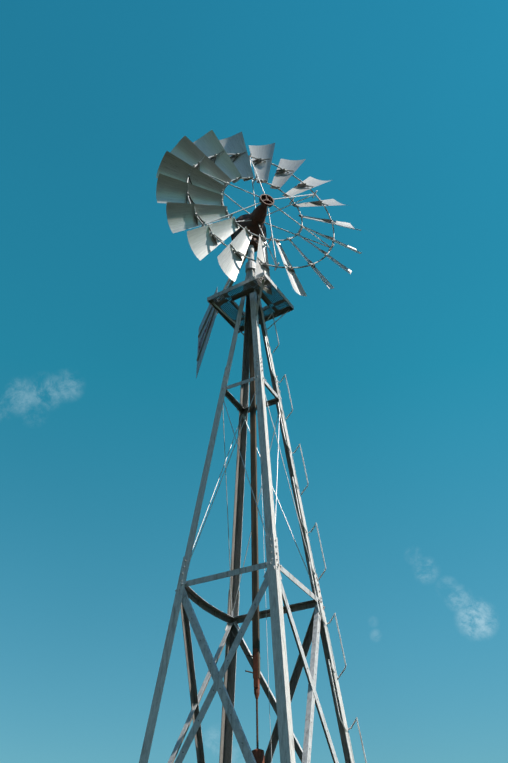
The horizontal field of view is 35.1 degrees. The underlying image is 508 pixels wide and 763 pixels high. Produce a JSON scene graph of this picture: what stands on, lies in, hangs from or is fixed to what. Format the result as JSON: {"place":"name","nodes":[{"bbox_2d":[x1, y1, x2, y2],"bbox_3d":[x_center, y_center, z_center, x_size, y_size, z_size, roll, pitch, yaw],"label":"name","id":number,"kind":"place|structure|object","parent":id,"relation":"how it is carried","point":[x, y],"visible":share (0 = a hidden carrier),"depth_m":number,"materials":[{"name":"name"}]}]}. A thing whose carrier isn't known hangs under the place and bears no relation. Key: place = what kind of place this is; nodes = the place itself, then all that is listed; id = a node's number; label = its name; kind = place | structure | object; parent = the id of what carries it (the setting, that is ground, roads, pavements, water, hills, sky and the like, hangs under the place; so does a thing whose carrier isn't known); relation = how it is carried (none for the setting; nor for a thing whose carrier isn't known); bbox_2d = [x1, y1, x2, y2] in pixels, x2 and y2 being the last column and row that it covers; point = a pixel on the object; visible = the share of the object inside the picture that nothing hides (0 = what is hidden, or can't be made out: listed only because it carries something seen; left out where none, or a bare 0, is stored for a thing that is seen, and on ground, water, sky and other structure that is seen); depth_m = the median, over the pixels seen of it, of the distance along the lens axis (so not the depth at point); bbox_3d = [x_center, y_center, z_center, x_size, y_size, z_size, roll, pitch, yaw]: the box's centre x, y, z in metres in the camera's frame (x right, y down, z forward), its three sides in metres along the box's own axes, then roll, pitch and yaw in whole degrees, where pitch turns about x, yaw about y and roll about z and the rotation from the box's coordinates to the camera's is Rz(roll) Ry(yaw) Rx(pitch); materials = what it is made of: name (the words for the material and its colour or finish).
{"place":"outdoors","nodes":[
{"label":"outdoors","id":0,"kind":"place"},
{"bbox_2d":[0,0,507,762],"label":"sky","id":1,"kind":"structure","parent":0,"point":[396,373],"materials":[{"name":"blue"}]},
{"label":"ground","id":2,"kind":"structure","parent":0,"visible":0},
{"bbox_2d":[139,269,366,762],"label":"windmill tower","id":3,"kind":"structure","parent":2,"relation":"on","point":[285,689],"depth_m":8.80,"materials":[{"name":"grey metal"}]},
{"bbox_2d":[196,288,217,377],"bbox_3d":[-0.853,-0.908,14.519,0.048,1.240,1.260,12,-40,-15],"label":"tail vane","id":4,"kind":"object","parent":3,"relation":"attached to","point":[206,326],"visible":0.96,"depth_m":14.58,"materials":[{"name":"grey metal"}]},
{"bbox_2d":[216,194,273,315],"bbox_3d":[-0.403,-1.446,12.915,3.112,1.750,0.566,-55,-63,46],"label":"windmill gearbox","id":5,"kind":"object","parent":3,"relation":"on","point":[257,215],"visible":0.56,"depth_m":12.33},
{"bbox_2d":[186,150,335,271],"bbox_3d":[0.119,-2.622,12.280,0.392,2.442,2.442,-57,-65,47],"label":"wheel frame","id":6,"kind":"object","parent":5,"relation":"attached to","point":[238,253],"visible":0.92,"depth_m":12.28,"materials":[{"name":"grey metal"}]},
{"bbox_2d":[156,130,361,295],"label":"windmill blades","id":7,"kind":"object","parent":3,"relation":"attached to","point":[182,157],"visible":0.98,"depth_m":12.01,"materials":[{"name":"silver metal"}]},
{"bbox_2d":[245,294,263,762],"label":"pump rod","id":8,"kind":"object","parent":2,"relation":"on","point":[258,753],"visible":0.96,"depth_m":9.25,"materials":[{"name":"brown metal"}]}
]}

